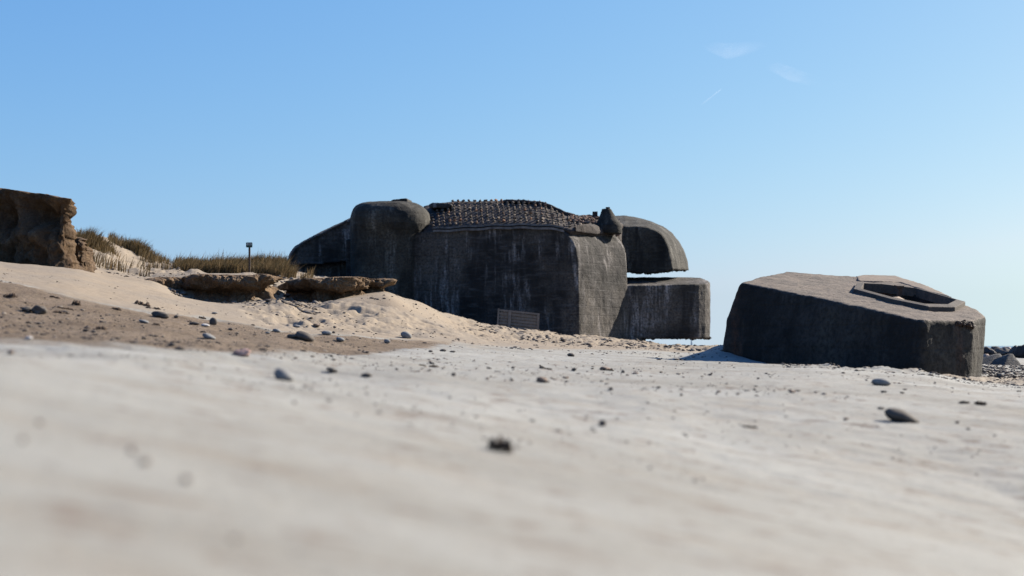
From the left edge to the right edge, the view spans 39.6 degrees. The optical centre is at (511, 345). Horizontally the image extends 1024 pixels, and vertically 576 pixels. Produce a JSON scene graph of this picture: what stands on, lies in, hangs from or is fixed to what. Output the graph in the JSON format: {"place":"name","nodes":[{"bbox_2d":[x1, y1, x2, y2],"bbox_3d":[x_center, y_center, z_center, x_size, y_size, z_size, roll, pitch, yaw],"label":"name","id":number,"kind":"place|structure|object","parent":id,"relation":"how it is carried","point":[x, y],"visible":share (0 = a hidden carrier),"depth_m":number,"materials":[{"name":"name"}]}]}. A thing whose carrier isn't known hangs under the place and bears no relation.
{"place":"outdoors","nodes":[
{"label":"outdoors","id":0,"kind":"place"},
{"bbox_2d":[128,447,134,453],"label":"stone","id":1,"kind":"object","parent":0,"point":[131,450],"visible":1,"depth_m":1.97,"materials":[{"name":"grey stone"}]},
{"bbox_2d":[139,458,150,464],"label":"stone","id":2,"kind":"object","parent":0,"point":[146,461],"visible":1,"depth_m":1.88,"materials":[{"name":"grey stone"}]},
{"bbox_2d":[182,476,189,482],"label":"stone","id":3,"kind":"object","parent":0,"point":[185,479],"visible":1,"depth_m":1.79,"materials":[{"name":"grey stone"}]},
{"bbox_2d":[79,231,315,278],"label":"grass","id":4,"kind":"structure","parent":0,"point":[271,265],"depth_m":36.95,"materials":[{"name":"plant"}]},
{"bbox_2d":[232,536,238,541],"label":"stone","id":5,"kind":"object","parent":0,"point":[235,539],"visible":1,"depth_m":1.44,"materials":[{"name":"grey stone"}]},
{"bbox_2d":[0,236,1023,575],"bbox_3d":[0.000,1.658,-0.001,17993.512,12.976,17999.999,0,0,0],"label":"ground","id":6,"kind":"structure","parent":0,"point":[310,482],"depth_m":3.39,"materials":[{"name":"beige sand"}]},
{"bbox_2d":[3,293,17,297],"bbox_3d":[-4.176,-0.421,11.845,0.124,0.049,0.070,0,0,-5],"label":"seaweed clump","id":7,"kind":"object","parent":6,"relation":"on","point":[10,295],"visible":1,"depth_m":11.82,"materials":[{"name":"black plant"}]},
{"bbox_2d":[20,307,31,311],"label":"stone","id":8,"kind":"object","parent":6,"relation":"on","point":[26,309],"visible":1,"depth_m":10.69,"materials":[{"name":"grey stone"}]},
{"bbox_2d":[32,305,47,313],"bbox_3d":[-3.554,-0.271,10.687,0.126,0.075,0.091,0,0,0],"label":"stone","id":9,"kind":"object","parent":6,"relation":"on","point":[37,309],"visible":0.98,"depth_m":10.65,"materials":[{"name":"grey stone"}]},
{"bbox_2d":[0,188,84,269],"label":"cliff","id":10,"kind":"structure","parent":6,"relation":"on","point":[37,229],"depth_m":22.20,"materials":[{"name":"brown stone"}]},
{"bbox_2d":[72,300,80,305],"bbox_3d":[-3.678,-0.364,12.023,0.086,0.053,0.054,0,0,12],"label":"seaweed clump","id":11,"kind":"object","parent":6,"relation":"on","point":[74,302],"visible":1,"depth_m":12.01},
{"bbox_2d":[74,237,95,272],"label":"cliff","id":12,"kind":"structure","parent":6,"relation":"on","point":[84,253],"depth_m":24.06,"materials":[{"name":"brown stone"}]},
{"bbox_2d":[76,230,98,247],"bbox_3d":[-10.041,-2.429,32.980,0.913,0.660,0.729,0,0,0],"label":"grass tuft","id":13,"kind":"object","parent":6,"relation":"on","point":[84,236],"visible":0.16,"depth_m":33.04,"materials":[{"name":"green plant"}]},
{"bbox_2d":[77,226,118,255],"bbox_3d":[-10.149,-2.501,33.944,1.488,0.853,1.437,0,0,0],"label":"grass tuft","id":14,"kind":"object","parent":6,"relation":"on","point":[100,246],"visible":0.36,"depth_m":33.90,"materials":[{"name":"green plant"}]},
{"bbox_2d":[105,238,119,255],"bbox_3d":[-10.346,-2.433,35.979,1.021,0.675,0.896,0,0,0],"label":"grass tuft","id":15,"kind":"object","parent":6,"relation":"on","point":[113,247],"visible":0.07,"depth_m":35.95,"materials":[{"name":"beige plant"}]},
{"bbox_2d":[113,236,158,260],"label":"grass tuft","id":16,"kind":"object","parent":6,"relation":"on","point":[134,246],"visible":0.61,"depth_m":40.23,"materials":[{"name":"plant"}]},
{"bbox_2d":[135,300,149,305],"bbox_3d":[-3.704,-0.427,14.261,0.164,0.073,0.081,0,0,0],"label":"seaweed clump","id":17,"kind":"object","parent":6,"relation":"on","point":[141,303],"visible":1,"depth_m":14.24,"materials":[{"name":"brown plant"}]},
{"bbox_2d":[151,311,168,318],"bbox_3d":[-3.099,-0.274,12.534,0.166,0.068,0.119,0,0,0],"label":"stone","id":18,"kind":"object","parent":6,"relation":"on","point":[163,315],"visible":0.95,"depth_m":12.49,"materials":[{"name":"grey stone"}]},
{"bbox_2d":[202,333,215,339],"bbox_3d":[-2.141,-0.067,10.050,0.095,0.048,0.074,0,0,0],"label":"stone","id":19,"kind":"object","parent":6,"relation":"on","point":[207,336],"visible":1,"depth_m":10.02,"materials":[{"name":"grey stone"}]},
{"bbox_2d":[209,318,216,324],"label":"stone","id":20,"kind":"object","parent":6,"relation":"on","point":[212,321],"visible":0.92,"depth_m":13.30,"materials":[{"name":"grey stone"}]},
{"bbox_2d":[144,274,283,302],"bbox_3d":[-5.745,-0.957,27.099,2.654,0.740,3.762,0,0,-16],"label":"sand ledge","id":21,"kind":"object","parent":6,"relation":"on","point":[220,287],"visible":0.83,"depth_m":25.68,"materials":[{"name":"brown sand"}]},
{"bbox_2d":[233,348,250,355],"bbox_3d":[-1.309,0.031,6.892,0.087,0.041,0.065,0,0,-13],"label":"stone","id":22,"kind":"object","parent":6,"relation":"on","point":[244,352],"visible":1,"depth_m":6.87,"materials":[{"name":"stone"}]},
{"bbox_2d":[246,242,251,272],"bbox_3d":[-6.091,-1.844,32.986,0.146,1.112,0.074,0,0,0],"label":"sign post","id":23,"kind":"object","parent":6,"relation":"on","point":[249,245],"visible":0.92,"depth_m":32.98,"materials":[{"name":"metal"}]},
{"bbox_2d":[274,368,293,380],"bbox_3d":[-0.782,0.099,4.876,0.069,0.047,0.058,0,0,0],"label":"stone","id":24,"kind":"object","parent":6,"relation":"on","point":[282,374],"visible":0.94,"depth_m":4.86,"materials":[{"name":"grey stone"}]},
{"bbox_2d":[287,334,295,337],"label":"stone","id":25,"kind":"object","parent":6,"relation":"on","point":[291,335],"visible":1,"depth_m":12.30,"materials":[{"name":"grey stone"}]},
{"bbox_2d":[296,331,313,341],"bbox_3d":[-1.796,-0.080,12.341,0.163,0.102,0.142,0,0,0],"label":"stone","id":26,"kind":"object","parent":6,"relation":"on","point":[302,335],"visible":0.98,"depth_m":12.29,"materials":[{"name":"grey stone"}]},
{"bbox_2d":[322,331,331,334],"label":"stone","id":27,"kind":"object","parent":6,"relation":"on","point":[326,332],"visible":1,"depth_m":15.31,"materials":[{"name":"grey stone"}]},
{"bbox_2d":[326,367,337,372],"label":"stone","id":28,"kind":"object","parent":6,"relation":"on","point":[331,369],"visible":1,"depth_m":6.50,"materials":[{"name":"grey stone"}]},
{"bbox_2d":[277,276,397,302],"bbox_3d":[-3.383,-1.002,28.402,2.274,0.693,4.362,0,0,0],"label":"sand ledge","id":29,"kind":"object","parent":6,"relation":"on","point":[323,289],"visible":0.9,"depth_m":26.64,"materials":[{"name":"brown sand"}]},
{"bbox_2d":[336,337,344,340],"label":"stone","id":30,"kind":"object","parent":6,"relation":"on","point":[340,339],"visible":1,"depth_m":13.25,"materials":[{"name":"grey stone"}]},
{"bbox_2d":[361,373,371,376],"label":"stone","id":31,"kind":"object","parent":6,"relation":"on","point":[366,375],"visible":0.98,"depth_m":6.17,"materials":[{"name":"grey stone"}]},
{"bbox_2d":[401,331,411,338],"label":"stone","id":32,"kind":"object","parent":6,"relation":"on","point":[405,334],"visible":1,"depth_m":18.41,"materials":[{"name":"grey stone"}]},
{"bbox_2d":[288,198,710,340],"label":"bunker","id":33,"kind":"object","parent":6,"relation":"on","point":[561,272],"visible":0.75,"depth_m":45.41,"materials":[{"name":"concrete"}]},
{"bbox_2d":[487,435,512,453],"bbox_3d":[-0.028,0.232,3.337,0.061,0.044,0.038,0,0,0],"label":"seaweed clump","id":34,"kind":"object","parent":6,"relation":"on","point":[501,444],"visible":1,"depth_m":3.33,"materials":[{"name":"black plant"}]},
{"bbox_2d":[0,246,1023,484],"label":"gravel","id":35,"kind":"structure","parent":6,"relation":"on","point":[988,371],"depth_m":13.53,"materials":[{"name":"grey gravel"}]},
{"bbox_2d":[497,308,539,329],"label":"wooden crate panel","id":36,"kind":"object","parent":6,"relation":"on","point":[514,319],"visible":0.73,"depth_m":41.30,"materials":[{"name":"grey wood"}]},
{"bbox_2d":[536,377,547,382],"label":"stone","id":37,"kind":"object","parent":6,"relation":"on","point":[542,379],"visible":0.98,"depth_m":7.20,"materials":[{"name":"grey stone"}]},
{"bbox_2d":[599,420,605,425],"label":"stone","id":38,"kind":"object","parent":6,"relation":"on","point":[602,422],"visible":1,"depth_m":4.83,"materials":[{"name":"grey stone"}]},
{"bbox_2d":[722,272,985,376],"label":"casemate block","id":39,"kind":"structure","parent":6,"relation":"on","point":[870,321],"depth_m":17.59,"materials":[{"name":"concrete"}]},
{"bbox_3d":[5.075,-0.364,18.562,1.200,0.570,1.320,0,0,0],"label":"sand heap","id":40,"kind":"object","parent":39,"relation":"in","visible":0},
{"bbox_2d":[894,285,903,296],"bbox_3d":[5.045,-0.719,18.542,0.100,0.157,0.084,0,0,-17],"label":"iron stub","id":41,"kind":"object","parent":40,"relation":"on","point":[899,289],"visible":1,"depth_m":18.52,"materials":[{"name":"black metal"}]},
{"bbox_2d":[871,378,890,385],"bbox_3d":[2.510,0.246,9.662,0.135,0.057,0.093,0,0,0],"label":"stone","id":42,"kind":"object","parent":6,"relation":"on","point":[881,382],"visible":0.91,"depth_m":9.63,"materials":[{"name":"grey stone"}]},
{"bbox_2d":[884,408,918,422],"bbox_3d":[1.704,0.307,6.214,0.149,0.073,0.119,0,0,0],"label":"stone","id":43,"kind":"object","parent":6,"relation":"on","point":[895,415],"visible":0.85,"depth_m":6.17,"materials":[{"name":"grey stone"}]},
{"bbox_2d":[974,401,986,404],"bbox_3d":[2.423,0.295,7.346,0.068,0.026,0.044,0,0,0],"label":"seaweed clump","id":44,"kind":"object","parent":6,"relation":"on","point":[979,403],"visible":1,"depth_m":7.34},
{"bbox_2d":[984,346,995,354],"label":"boulder","id":45,"kind":"object","parent":6,"relation":"on","point":[988,350],"visible":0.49,"depth_m":51.73,"materials":[{"name":"grey stone"}]},
{"bbox_2d":[982,353,1001,364],"bbox_3d":[10.853,0.512,32.141,0.733,0.688,1.294,0,0,0],"label":"concrete pyramid","id":46,"kind":"object","parent":6,"relation":"on","point":[988,360],"visible":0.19,"depth_m":31.90,"materials":[{"name":"grey concrete"}]},
{"bbox_2d":[995,348,1009,355],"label":"boulder","id":47,"kind":"object","parent":6,"relation":"on","point":[1003,351],"visible":0.59,"depth_m":52.79,"materials":[{"name":"stone"}]},
{"bbox_2d":[993,354,1020,364],"bbox_3d":[10.925,0.514,31.442,0.582,0.695,1.294,0,0,0],"label":"concrete pyramid","id":48,"kind":"object","parent":6,"relation":"on","point":[1009,359],"visible":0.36,"depth_m":31.15,"materials":[{"name":"grey concrete"}]},
{"bbox_2d":[1008,345,1016,354],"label":"boulder","id":49,"kind":"object","parent":6,"relation":"on","point":[1011,350],"visible":0.3,"depth_m":51.98,"materials":[{"name":"grey stone"}]},
{"bbox_2d":[1014,345,1023,357],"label":"boulder","id":50,"kind":"object","parent":6,"relation":"on","point":[1019,352],"visible":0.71,"depth_m":49.78,"materials":[{"name":"grey stone"}]},
{"bbox_2d":[0,0,1023,345],"label":"sky","id":51,"kind":"structure","parent":0,"point":[851,138],"materials":[{"name":"blue"}]}
]}

